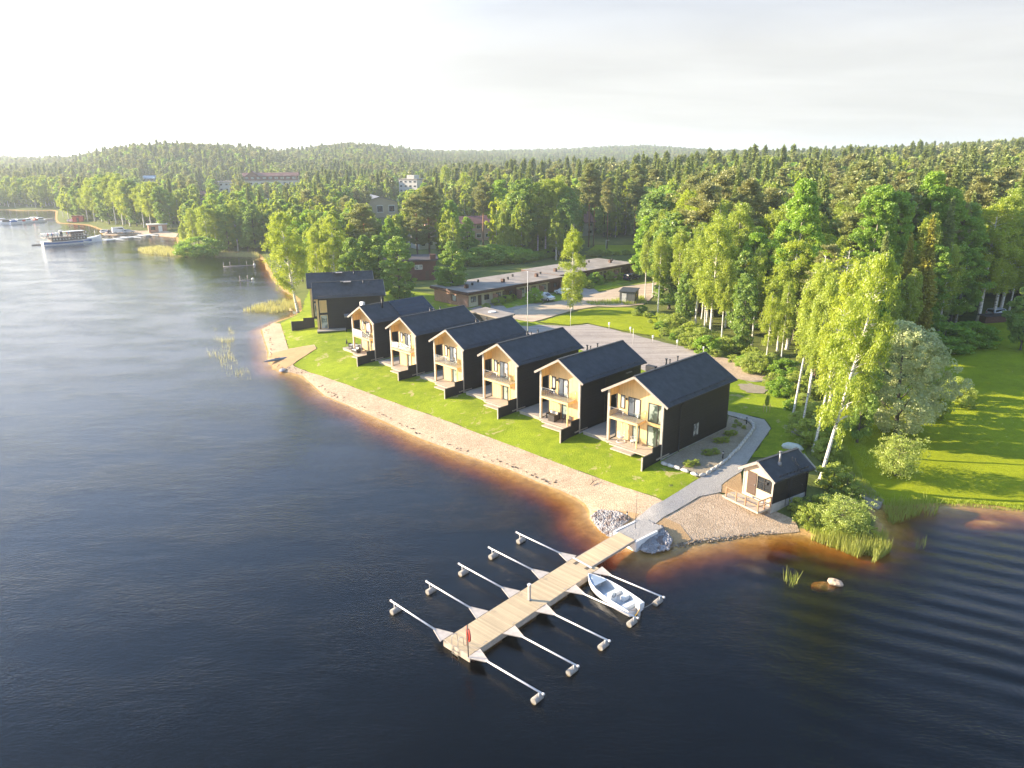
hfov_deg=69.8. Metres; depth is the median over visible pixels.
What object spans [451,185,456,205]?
spruce tree
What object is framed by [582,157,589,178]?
spruce tree
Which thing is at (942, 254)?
aspen tree
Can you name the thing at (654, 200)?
aspen tree
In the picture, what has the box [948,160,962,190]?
spruce tree
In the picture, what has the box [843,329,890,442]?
alder tree
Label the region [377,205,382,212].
window
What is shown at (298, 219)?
birch tree
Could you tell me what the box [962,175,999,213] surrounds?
pine tree
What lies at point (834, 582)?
boulder
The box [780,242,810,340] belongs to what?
alder tree
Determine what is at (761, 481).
window
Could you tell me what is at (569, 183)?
pine tree
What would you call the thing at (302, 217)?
aspen tree
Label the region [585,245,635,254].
pine meadow
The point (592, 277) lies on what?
bush
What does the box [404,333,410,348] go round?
balcony door
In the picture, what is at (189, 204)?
broadleaf forest
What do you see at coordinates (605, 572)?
mooring boom
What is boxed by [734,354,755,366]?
bush
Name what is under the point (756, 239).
aspen tree
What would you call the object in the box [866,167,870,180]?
spruce tree
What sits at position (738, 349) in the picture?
bush
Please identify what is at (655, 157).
spruce tree
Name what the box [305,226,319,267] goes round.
birch tree
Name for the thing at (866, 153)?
spruce tree
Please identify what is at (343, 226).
aspen tree
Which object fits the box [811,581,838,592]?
boulder
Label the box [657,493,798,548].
gravel
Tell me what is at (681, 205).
birch tree
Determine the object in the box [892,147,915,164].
pine tree
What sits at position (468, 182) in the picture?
birch tree
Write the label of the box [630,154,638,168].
spruce tree
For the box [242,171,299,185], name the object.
apartment block
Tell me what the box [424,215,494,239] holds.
building
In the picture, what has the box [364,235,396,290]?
alder tree
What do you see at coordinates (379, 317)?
lake house
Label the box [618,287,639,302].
utility shed
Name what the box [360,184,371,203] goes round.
pine tree
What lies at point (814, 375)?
pine tree
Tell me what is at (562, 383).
balcony door
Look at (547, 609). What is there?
mooring boom
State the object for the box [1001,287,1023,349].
alder tree
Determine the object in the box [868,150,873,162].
spruce tree
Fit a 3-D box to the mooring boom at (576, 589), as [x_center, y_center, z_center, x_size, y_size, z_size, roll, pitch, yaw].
[6.288,15.270,50.562,5.776,0.853,1.147,15,23,40]
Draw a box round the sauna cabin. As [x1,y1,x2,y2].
[722,447,815,513]
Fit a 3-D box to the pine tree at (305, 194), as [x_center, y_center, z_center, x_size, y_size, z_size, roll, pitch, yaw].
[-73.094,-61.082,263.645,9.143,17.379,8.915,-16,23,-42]
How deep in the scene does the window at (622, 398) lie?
75.14 m
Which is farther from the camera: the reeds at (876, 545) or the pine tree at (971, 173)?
the pine tree at (971, 173)
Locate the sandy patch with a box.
[738,383,766,392]
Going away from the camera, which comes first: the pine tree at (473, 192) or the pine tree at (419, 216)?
the pine tree at (419, 216)
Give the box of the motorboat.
[588,572,644,619]
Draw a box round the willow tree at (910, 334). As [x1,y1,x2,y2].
[841,319,974,437]
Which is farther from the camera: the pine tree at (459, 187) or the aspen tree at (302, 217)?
the pine tree at (459, 187)
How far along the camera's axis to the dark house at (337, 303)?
125.14 m
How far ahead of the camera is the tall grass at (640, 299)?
145.97 m
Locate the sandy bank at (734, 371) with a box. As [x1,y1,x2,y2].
[696,348,771,380]
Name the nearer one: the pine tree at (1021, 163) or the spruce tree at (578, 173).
the pine tree at (1021, 163)
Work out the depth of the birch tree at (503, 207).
210.68 m
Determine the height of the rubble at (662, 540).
0.907 m
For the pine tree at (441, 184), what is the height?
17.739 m
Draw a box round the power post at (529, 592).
[526,583,531,600]
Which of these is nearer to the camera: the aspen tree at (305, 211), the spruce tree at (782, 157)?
the aspen tree at (305, 211)
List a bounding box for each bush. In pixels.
[172,236,227,257]
[462,247,491,265]
[468,246,501,265]
[478,244,508,264]
[481,303,490,307]
[483,245,518,263]
[491,297,504,305]
[498,295,512,302]
[502,246,527,262]
[508,247,535,263]
[524,249,538,260]
[525,287,543,303]
[531,251,545,259]
[539,249,555,257]
[581,280,594,288]
[585,250,597,256]
[587,272,603,284]
[594,249,606,256]
[602,250,613,255]
[604,271,615,281]
[616,273,625,279]
[621,250,630,254]
[631,309,640,315]
[635,305,647,312]
[643,311,651,317]
[653,321,668,329]
[658,327,669,335]
[663,312,687,326]
[669,333,677,339]
[674,328,684,334]
[675,331,698,344]
[679,321,702,332]
[683,459,695,466]
[684,336,706,350]
[689,327,712,340]
[691,335,722,354]
[691,459,700,465]
[701,449,712,455]
[709,348,723,356]
[710,448,720,454]
[712,437,722,443]
[714,337,734,353]
[721,436,729,442]
[723,430,733,436]
[727,337,747,353]
[728,354,736,361]
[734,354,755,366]
[736,352,768,373]
[741,347,763,356]
[750,354,772,374]
[759,352,781,372]
[762,358,799,376]
[762,372,779,385]
[765,376,794,397]
[782,399,798,410]
[783,417,829,445]
[784,370,814,391]
[787,496,807,510]
[788,411,813,426]
[792,393,814,405]
[792,502,823,526]
[799,401,829,423]
[804,380,830,399]
[806,493,843,519]
[807,422,840,440]
[808,488,877,536]
[811,437,846,461]
[813,461,852,493]
[831,472,864,497]
[859,525,880,537]
[868,429,931,479]
[904,387,954,419]
[930,321,980,354]
[940,321,1003,348]
[941,376,977,402]
[957,397,978,409]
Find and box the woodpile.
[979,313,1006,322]
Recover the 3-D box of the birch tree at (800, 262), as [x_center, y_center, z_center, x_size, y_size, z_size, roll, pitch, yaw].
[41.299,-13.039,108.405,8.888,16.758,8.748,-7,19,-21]
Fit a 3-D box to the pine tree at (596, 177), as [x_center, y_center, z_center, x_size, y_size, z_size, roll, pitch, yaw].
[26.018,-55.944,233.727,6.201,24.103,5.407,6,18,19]
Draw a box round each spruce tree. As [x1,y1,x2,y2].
[245,183,252,201]
[257,189,264,211]
[313,181,316,194]
[434,173,438,190]
[437,180,441,200]
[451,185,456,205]
[474,172,480,181]
[495,168,501,196]
[512,165,517,174]
[518,167,522,180]
[524,201,534,251]
[526,167,531,183]
[565,171,570,197]
[574,158,581,176]
[575,161,581,178]
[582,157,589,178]
[594,168,605,228]
[611,169,624,233]
[618,164,625,234]
[626,206,633,234]
[628,151,645,234]
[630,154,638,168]
[645,155,649,165]
[652,151,658,167]
[655,155,659,169]
[657,159,665,178]
[661,150,670,171]
[665,162,671,181]
[672,156,676,170]
[673,157,681,185]
[682,157,691,182]
[690,154,694,174]
[693,150,700,167]
[694,160,698,174]
[710,158,716,166]
[727,161,741,301]
[733,153,739,166]
[741,149,747,163]
[746,151,751,174]
[749,163,754,177]
[751,143,757,166]
[753,157,760,180]
[758,198,791,324]
[759,155,761,177]
[760,157,769,186]
[769,156,775,181]
[777,144,787,171]
[803,159,812,178]
[811,157,818,185]
[817,154,822,172]
[817,178,822,197]
[818,170,832,230]
[824,151,831,175]
[840,148,847,158]
[842,162,855,197]
[842,180,861,256]
[857,153,864,162]
[859,166,887,261]
[864,149,868,160]
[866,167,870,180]
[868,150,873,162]
[871,231,889,369]
[879,155,887,173]
[890,233,915,348]
[892,158,902,179]
[906,214,938,353]
[910,170,915,182]
[915,163,924,185]
[919,148,930,163]
[921,166,927,179]
[926,156,931,169]
[936,197,956,321]
[938,159,946,171]
[948,149,953,156]
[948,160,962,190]
[960,151,966,165]
[960,161,969,198]
[968,146,977,169]
[970,191,976,210]
[978,149,984,172]
[985,184,998,293]
[989,155,997,174]
[999,146,1009,167]
[1000,170,1023,295]
[1001,154,1011,194]
[1010,158,1015,185]
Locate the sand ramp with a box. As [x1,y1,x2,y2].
[268,345,315,369]
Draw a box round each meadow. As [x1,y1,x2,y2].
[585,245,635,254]
[821,311,1023,509]
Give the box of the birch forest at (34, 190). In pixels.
[0,141,1023,247]
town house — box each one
[143,175,155,181]
[199,191,205,199]
[409,235,438,249]
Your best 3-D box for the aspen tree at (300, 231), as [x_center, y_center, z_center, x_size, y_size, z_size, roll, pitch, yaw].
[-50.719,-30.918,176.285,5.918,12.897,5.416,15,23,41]
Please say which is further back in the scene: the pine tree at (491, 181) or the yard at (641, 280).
the pine tree at (491, 181)
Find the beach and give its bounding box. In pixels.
[262,323,661,522]
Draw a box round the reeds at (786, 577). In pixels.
[783,495,941,585]
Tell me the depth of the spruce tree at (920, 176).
124.40 m
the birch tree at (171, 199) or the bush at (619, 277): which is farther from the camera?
the birch tree at (171, 199)
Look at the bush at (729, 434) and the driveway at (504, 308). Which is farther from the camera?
the driveway at (504, 308)
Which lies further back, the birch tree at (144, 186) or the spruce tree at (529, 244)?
the birch tree at (144, 186)
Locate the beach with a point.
(598, 493)
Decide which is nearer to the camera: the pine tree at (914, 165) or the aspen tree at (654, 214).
the aspen tree at (654, 214)
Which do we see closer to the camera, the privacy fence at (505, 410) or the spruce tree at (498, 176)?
the privacy fence at (505, 410)
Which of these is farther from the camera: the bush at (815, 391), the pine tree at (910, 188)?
the pine tree at (910, 188)
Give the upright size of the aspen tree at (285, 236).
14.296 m
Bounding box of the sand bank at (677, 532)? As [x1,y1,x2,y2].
[656,518,690,545]
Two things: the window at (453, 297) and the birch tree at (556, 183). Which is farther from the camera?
the birch tree at (556, 183)
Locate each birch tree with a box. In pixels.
[55,196,63,217]
[64,190,73,211]
[76,186,91,220]
[81,177,96,221]
[82,176,108,221]
[95,172,118,223]
[105,172,126,224]
[109,179,134,225]
[129,183,146,226]
[136,181,153,222]
[139,181,163,220]
[161,189,177,228]
[171,190,181,225]
[177,222,186,240]
[183,208,198,244]
[194,204,215,237]
[204,208,221,237]
[224,199,242,250]
[260,211,309,312]
[267,222,285,278]
[287,207,296,216]
[289,217,304,230]
[302,226,323,267]
[305,212,316,226]
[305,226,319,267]
[305,227,328,272]
[312,222,321,231]
[313,216,346,271]
[321,216,333,266]
[326,210,343,231]
[343,223,357,265]
[389,214,405,241]
[434,210,446,253]
[438,208,454,250]
[440,164,451,183]
[445,217,462,254]
[454,172,475,206]
[493,201,510,241]
[495,211,509,245]
[504,190,516,226]
[508,199,533,247]
[509,211,522,247]
[526,181,551,253]
[532,178,558,248]
[545,209,566,259]
[548,175,568,256]
[558,224,590,310]
[638,230,652,297]
[642,219,661,297]
[650,231,671,314]
[658,208,667,219]
[664,180,677,193]
[664,189,696,225]
[668,192,679,211]
[670,228,690,299]
[672,198,689,219]
[678,222,712,323]
[689,196,726,304]
[690,214,739,333]
[692,264,703,318]
[693,223,727,322]
[697,237,718,329]
[709,203,734,316]
[713,254,739,336]
[720,243,741,327]
[721,199,731,209]
[722,200,759,321]
[731,257,762,316]
[744,246,772,344]
[757,207,783,316]
[758,292,783,354]
[761,181,769,192]
[762,239,814,349]
[762,261,800,350]
[764,203,807,253]
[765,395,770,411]
[766,235,788,279]
[770,181,781,198]
[774,281,798,358]
[790,232,847,295]
[792,260,832,412]
[795,212,828,236]
[795,212,832,238]
[799,250,840,395]
[802,272,841,417]
[812,259,863,451]
[814,250,905,480]
[823,238,851,269]
[826,200,849,237]
[826,245,865,401]
[836,235,851,262]
[836,265,889,343]
[840,259,866,281]
[846,254,881,408]
[887,280,905,322]
[899,268,925,358]
[911,250,942,292]
[912,212,943,267]
[934,242,968,330]
[966,202,1023,320]
[989,187,1023,309]
[993,196,1023,307]
[1008,217,1023,310]
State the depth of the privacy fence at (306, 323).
127.47 m
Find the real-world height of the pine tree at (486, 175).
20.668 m
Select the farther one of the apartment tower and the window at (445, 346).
the apartment tower
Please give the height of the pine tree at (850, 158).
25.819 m
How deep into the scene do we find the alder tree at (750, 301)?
106.67 m
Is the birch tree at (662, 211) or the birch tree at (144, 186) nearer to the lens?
the birch tree at (662, 211)
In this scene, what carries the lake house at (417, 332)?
on the lawn at (330, 358)
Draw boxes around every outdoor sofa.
[351,346,360,352]
[546,410,559,419]
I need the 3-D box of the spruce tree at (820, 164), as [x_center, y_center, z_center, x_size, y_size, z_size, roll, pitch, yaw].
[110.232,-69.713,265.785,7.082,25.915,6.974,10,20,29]
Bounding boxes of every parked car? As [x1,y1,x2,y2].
[122,229,134,232]
[535,292,554,300]
[554,288,569,293]
[623,273,640,280]
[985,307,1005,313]
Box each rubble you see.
[591,509,629,536]
[639,522,672,553]
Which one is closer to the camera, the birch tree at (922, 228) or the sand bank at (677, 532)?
the sand bank at (677, 532)
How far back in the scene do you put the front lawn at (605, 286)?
164.49 m
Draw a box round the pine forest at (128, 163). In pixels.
[0,137,1023,216]
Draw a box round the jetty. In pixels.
[101,234,158,241]
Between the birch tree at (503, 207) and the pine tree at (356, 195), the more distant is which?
the pine tree at (356, 195)
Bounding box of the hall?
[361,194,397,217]
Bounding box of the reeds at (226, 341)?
[209,328,250,377]
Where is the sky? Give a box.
[0,0,1023,157]
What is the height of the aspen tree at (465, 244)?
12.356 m
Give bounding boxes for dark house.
[305,270,373,318]
[311,279,385,332]
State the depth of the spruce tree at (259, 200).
262.45 m
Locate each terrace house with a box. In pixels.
[430,271,563,307]
[521,258,634,284]
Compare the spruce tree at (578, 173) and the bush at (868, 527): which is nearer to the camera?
the bush at (868, 527)
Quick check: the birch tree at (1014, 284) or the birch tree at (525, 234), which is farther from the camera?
the birch tree at (525, 234)
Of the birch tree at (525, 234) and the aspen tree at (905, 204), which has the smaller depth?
the aspen tree at (905, 204)
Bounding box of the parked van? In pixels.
[111,227,124,232]
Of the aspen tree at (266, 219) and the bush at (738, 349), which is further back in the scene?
the aspen tree at (266, 219)
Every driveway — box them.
[470,301,543,312]
[567,288,597,297]
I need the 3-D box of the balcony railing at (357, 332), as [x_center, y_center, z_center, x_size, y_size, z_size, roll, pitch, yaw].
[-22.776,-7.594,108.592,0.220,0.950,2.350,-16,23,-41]
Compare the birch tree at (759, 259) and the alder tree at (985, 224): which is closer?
the birch tree at (759, 259)
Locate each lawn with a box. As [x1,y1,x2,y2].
[281,290,697,500]
[499,296,530,307]
[540,307,659,337]
[551,293,563,300]
[593,282,622,290]
[604,279,636,282]
[728,379,807,456]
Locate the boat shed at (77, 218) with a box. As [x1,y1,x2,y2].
[71,215,83,221]
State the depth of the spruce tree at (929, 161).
220.38 m
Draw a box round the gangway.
[573,532,634,567]
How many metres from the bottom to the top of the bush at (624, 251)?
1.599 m
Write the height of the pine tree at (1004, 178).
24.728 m
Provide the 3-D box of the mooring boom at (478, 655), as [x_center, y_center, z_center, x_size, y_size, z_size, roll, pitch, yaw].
[-0.269,17.434,43.764,5.776,0.853,1.147,15,23,40]
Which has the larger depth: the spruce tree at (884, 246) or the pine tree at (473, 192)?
the pine tree at (473, 192)
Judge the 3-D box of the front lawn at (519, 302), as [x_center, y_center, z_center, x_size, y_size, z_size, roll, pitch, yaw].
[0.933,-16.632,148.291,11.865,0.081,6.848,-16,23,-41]
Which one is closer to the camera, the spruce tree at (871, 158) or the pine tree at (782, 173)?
the pine tree at (782, 173)
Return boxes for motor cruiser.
[0,219,10,224]
[9,219,32,224]
[22,218,32,223]
[32,217,46,222]
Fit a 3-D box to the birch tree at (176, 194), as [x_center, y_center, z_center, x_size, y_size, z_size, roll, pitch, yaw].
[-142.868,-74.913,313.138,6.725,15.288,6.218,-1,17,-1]
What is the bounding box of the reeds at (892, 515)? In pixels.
[883,495,927,524]
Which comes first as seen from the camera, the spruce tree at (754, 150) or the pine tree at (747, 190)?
the pine tree at (747, 190)
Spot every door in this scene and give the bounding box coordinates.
[365,321,370,335]
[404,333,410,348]
[449,346,456,362]
[453,369,456,381]
[478,295,481,304]
[500,361,507,378]
[503,385,507,399]
[558,378,568,396]
[562,404,566,418]
[622,293,626,301]
[628,397,640,418]
[632,425,639,442]
[746,470,756,495]
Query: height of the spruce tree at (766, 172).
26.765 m
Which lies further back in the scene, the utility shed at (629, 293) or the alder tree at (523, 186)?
the alder tree at (523, 186)
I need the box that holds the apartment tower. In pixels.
[398,175,425,193]
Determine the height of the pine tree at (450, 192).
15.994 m
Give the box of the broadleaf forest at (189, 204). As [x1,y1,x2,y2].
[0,145,1019,232]
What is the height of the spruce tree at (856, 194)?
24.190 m
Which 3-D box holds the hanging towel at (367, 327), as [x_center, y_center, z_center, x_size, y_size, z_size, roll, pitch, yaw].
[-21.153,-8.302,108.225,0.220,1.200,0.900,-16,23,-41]
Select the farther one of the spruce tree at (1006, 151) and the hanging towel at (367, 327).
the spruce tree at (1006, 151)
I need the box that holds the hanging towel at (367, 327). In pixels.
[366,323,369,331]
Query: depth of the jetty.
282.29 m
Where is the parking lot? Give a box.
[522,324,762,381]
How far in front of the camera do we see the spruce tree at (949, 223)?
118.06 m
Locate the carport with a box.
[470,307,514,320]
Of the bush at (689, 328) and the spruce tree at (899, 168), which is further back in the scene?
the spruce tree at (899, 168)
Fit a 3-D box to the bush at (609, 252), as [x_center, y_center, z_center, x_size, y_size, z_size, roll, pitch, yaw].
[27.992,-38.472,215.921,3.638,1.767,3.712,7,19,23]
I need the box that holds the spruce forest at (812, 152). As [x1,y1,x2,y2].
[0,137,1023,295]
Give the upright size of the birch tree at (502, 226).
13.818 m
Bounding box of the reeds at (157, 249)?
[138,245,259,257]
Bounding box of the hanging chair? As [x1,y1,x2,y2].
[616,422,624,442]
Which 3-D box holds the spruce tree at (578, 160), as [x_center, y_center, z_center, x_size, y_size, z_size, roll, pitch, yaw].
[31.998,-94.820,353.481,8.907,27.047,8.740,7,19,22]
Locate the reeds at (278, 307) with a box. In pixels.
[243,298,295,313]
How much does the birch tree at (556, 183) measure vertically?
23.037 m
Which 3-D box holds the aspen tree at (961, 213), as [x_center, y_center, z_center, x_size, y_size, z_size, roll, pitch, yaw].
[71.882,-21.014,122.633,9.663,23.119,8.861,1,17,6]
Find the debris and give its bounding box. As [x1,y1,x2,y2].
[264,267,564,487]
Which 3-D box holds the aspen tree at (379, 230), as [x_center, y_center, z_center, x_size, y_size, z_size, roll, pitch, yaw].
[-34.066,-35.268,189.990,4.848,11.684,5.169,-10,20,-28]
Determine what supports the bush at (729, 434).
on the gravel bed
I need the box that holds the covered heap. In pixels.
[782,442,803,450]
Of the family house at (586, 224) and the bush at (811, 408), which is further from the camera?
the family house at (586, 224)
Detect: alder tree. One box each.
[67,186,85,214]
[91,174,117,223]
[119,179,145,225]
[148,186,176,225]
[215,204,236,250]
[232,207,255,251]
[240,203,268,251]
[337,237,372,271]
[350,235,378,278]
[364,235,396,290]
[378,236,416,300]
[431,241,468,286]
[501,178,539,248]
[554,187,582,250]
[646,212,685,309]
[659,220,697,312]
[675,271,698,320]
[725,250,760,332]
[730,273,760,347]
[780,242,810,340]
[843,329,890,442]
[869,255,906,319]
[948,201,990,321]
[960,214,1001,315]
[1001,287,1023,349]
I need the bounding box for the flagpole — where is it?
[527,271,527,330]
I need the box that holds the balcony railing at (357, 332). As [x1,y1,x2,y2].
[353,328,362,336]
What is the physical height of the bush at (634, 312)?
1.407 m
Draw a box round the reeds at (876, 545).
[811,526,893,562]
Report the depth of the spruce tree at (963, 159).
237.28 m
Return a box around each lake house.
[343,296,435,360]
[378,305,479,375]
[420,315,529,392]
[466,327,583,411]
[519,340,646,433]
[583,351,737,460]
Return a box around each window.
[319,300,326,312]
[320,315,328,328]
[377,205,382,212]
[388,205,394,211]
[400,332,402,342]
[415,265,421,269]
[444,345,447,355]
[451,294,456,301]
[494,359,497,371]
[552,376,555,388]
[620,394,624,408]
[646,425,659,446]
[648,403,661,424]
[692,421,699,436]
[757,475,771,493]
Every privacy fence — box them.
[291,317,314,330]
[356,350,374,366]
[397,364,416,380]
[444,380,462,398]
[497,398,516,418]
[559,419,578,442]
[641,444,660,470]
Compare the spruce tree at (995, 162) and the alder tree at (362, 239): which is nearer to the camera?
the alder tree at (362, 239)
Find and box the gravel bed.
[663,416,751,474]
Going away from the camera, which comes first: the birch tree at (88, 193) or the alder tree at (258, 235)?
the alder tree at (258, 235)
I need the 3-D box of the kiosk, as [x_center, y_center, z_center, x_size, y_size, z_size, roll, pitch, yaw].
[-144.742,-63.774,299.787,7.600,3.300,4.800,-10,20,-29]
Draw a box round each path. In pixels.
[634,411,770,522]
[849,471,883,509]
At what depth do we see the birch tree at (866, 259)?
79.89 m
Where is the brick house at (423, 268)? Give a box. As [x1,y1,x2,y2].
[383,254,437,280]
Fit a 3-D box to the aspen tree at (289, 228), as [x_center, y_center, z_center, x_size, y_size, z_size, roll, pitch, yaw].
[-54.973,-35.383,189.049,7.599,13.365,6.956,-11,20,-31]
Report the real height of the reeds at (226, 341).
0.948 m
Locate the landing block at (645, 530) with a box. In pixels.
[613,518,662,551]
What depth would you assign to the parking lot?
115.75 m
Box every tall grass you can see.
[586,296,646,304]
[656,312,813,443]
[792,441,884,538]
[849,414,1022,511]
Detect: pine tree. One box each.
[299,189,316,208]
[310,194,330,209]
[316,183,326,194]
[335,195,350,217]
[344,203,382,263]
[351,188,360,203]
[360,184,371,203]
[399,193,433,253]
[413,185,446,253]
[435,182,444,193]
[446,188,459,204]
[456,185,465,202]
[471,186,477,213]
[472,181,492,244]
[482,173,491,181]
[485,177,494,189]
[545,167,557,179]
[564,180,578,198]
[577,162,601,246]
[585,169,602,245]
[598,164,607,174]
[600,177,616,248]
[621,172,633,233]
[626,163,646,244]
[633,173,647,206]
[645,165,654,173]
[646,168,659,182]
[646,180,656,186]
[650,181,665,193]
[664,192,675,209]
[672,174,702,208]
[679,181,730,312]
[691,170,718,190]
[699,154,705,165]
[704,166,713,171]
[708,152,722,165]
[710,172,734,206]
[719,166,744,189]
[731,177,769,238]
[741,168,750,179]
[754,186,787,216]
[772,168,794,188]
[786,189,795,200]
[788,152,799,163]
[793,159,812,172]
[795,262,840,378]
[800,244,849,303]
[822,157,839,171]
[822,174,839,194]
[825,160,843,174]
[826,192,865,236]
[828,169,870,215]
[829,159,887,198]
[829,178,904,255]
[834,178,844,193]
[839,157,848,166]
[842,153,859,165]
[878,159,895,177]
[887,171,894,179]
[891,171,913,191]
[891,182,927,246]
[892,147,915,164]
[905,157,920,172]
[907,163,924,172]
[923,156,938,167]
[932,165,951,171]
[940,154,948,162]
[941,156,956,165]
[942,167,967,193]
[952,200,975,299]
[953,150,962,159]
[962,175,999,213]
[966,169,985,189]
[970,145,993,156]
[985,156,992,163]
[988,167,1018,198]
[1013,167,1023,182]
[1015,160,1023,170]
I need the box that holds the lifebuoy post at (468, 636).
[466,625,470,656]
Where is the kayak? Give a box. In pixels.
[264,357,286,361]
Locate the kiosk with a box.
[146,223,166,232]
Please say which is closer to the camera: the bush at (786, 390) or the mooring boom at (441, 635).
the mooring boom at (441, 635)
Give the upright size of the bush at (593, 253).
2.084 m
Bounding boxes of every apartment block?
[215,176,231,194]
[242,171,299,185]
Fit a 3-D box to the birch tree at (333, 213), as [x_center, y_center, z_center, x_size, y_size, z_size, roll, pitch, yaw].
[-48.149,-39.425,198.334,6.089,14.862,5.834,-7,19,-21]
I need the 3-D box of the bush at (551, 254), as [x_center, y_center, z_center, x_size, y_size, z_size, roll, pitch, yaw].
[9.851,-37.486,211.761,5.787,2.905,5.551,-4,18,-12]
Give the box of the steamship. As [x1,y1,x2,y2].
[40,230,101,246]
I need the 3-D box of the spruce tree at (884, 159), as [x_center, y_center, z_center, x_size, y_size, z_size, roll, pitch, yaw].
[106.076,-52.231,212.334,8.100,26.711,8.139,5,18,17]
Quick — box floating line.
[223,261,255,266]
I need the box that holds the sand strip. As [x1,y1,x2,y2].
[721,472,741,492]
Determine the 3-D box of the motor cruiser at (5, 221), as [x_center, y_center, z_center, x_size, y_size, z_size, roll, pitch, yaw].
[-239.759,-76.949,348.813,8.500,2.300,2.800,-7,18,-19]
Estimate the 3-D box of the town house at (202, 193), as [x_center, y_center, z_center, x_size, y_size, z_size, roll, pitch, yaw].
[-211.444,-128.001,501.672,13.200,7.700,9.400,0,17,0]
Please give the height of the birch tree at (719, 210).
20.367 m
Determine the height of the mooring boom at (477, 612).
0.853 m
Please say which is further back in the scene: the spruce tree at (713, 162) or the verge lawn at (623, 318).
the spruce tree at (713, 162)
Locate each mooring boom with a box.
[390,599,452,641]
[425,580,487,618]
[458,563,519,597]
[467,649,544,704]
[488,546,548,578]
[503,625,579,676]
[516,531,575,561]
[536,604,610,650]
[566,584,638,627]
[594,567,664,606]
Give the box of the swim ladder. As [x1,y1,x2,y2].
[452,633,463,665]
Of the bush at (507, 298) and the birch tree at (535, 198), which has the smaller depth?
the bush at (507, 298)
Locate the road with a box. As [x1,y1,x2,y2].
[513,282,666,321]
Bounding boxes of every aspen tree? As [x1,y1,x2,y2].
[200,203,213,237]
[264,210,275,242]
[267,199,277,208]
[279,214,292,263]
[287,220,303,266]
[287,228,304,281]
[291,204,304,213]
[298,213,309,224]
[300,223,309,265]
[301,209,311,213]
[301,238,320,274]
[315,210,323,219]
[326,220,351,267]
[331,236,348,271]
[340,210,349,228]
[374,226,388,260]
[378,217,397,257]
[390,226,404,247]
[396,215,409,242]
[434,220,444,252]
[438,212,460,256]
[442,200,460,235]
[443,203,461,223]
[459,216,479,250]
[486,179,507,236]
[526,205,552,249]
[552,197,577,257]
[577,196,586,232]
[592,190,612,236]
[628,215,654,278]
[635,186,653,225]
[635,202,644,227]
[636,190,671,254]
[643,208,665,237]
[655,185,667,192]
[742,232,770,324]
[747,226,770,304]
[767,178,825,344]
[782,186,793,198]
[847,184,903,262]
[865,191,917,268]
[871,289,892,325]
[899,170,957,260]
[927,186,975,305]
[930,244,955,331]
[948,216,996,322]
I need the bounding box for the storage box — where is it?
[548,413,556,421]
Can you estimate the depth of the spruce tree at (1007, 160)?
174.12 m
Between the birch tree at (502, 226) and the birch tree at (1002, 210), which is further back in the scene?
the birch tree at (502, 226)
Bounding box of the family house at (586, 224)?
[579,211,595,235]
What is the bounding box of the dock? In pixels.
[443,558,598,661]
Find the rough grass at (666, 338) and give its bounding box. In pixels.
[659,324,809,445]
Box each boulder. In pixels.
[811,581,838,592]
[827,578,842,586]
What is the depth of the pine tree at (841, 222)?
121.16 m
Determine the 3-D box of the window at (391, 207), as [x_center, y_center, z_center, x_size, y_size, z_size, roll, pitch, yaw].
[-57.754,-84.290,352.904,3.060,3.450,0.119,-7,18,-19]
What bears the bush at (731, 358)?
on the sandy bank at (734, 371)
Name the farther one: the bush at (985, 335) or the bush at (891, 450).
the bush at (985, 335)
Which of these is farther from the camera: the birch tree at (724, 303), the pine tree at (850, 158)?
the pine tree at (850, 158)
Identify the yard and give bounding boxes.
[103,229,177,236]
[178,234,189,241]
[469,276,651,309]
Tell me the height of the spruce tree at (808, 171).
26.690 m
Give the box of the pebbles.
[670,531,775,549]

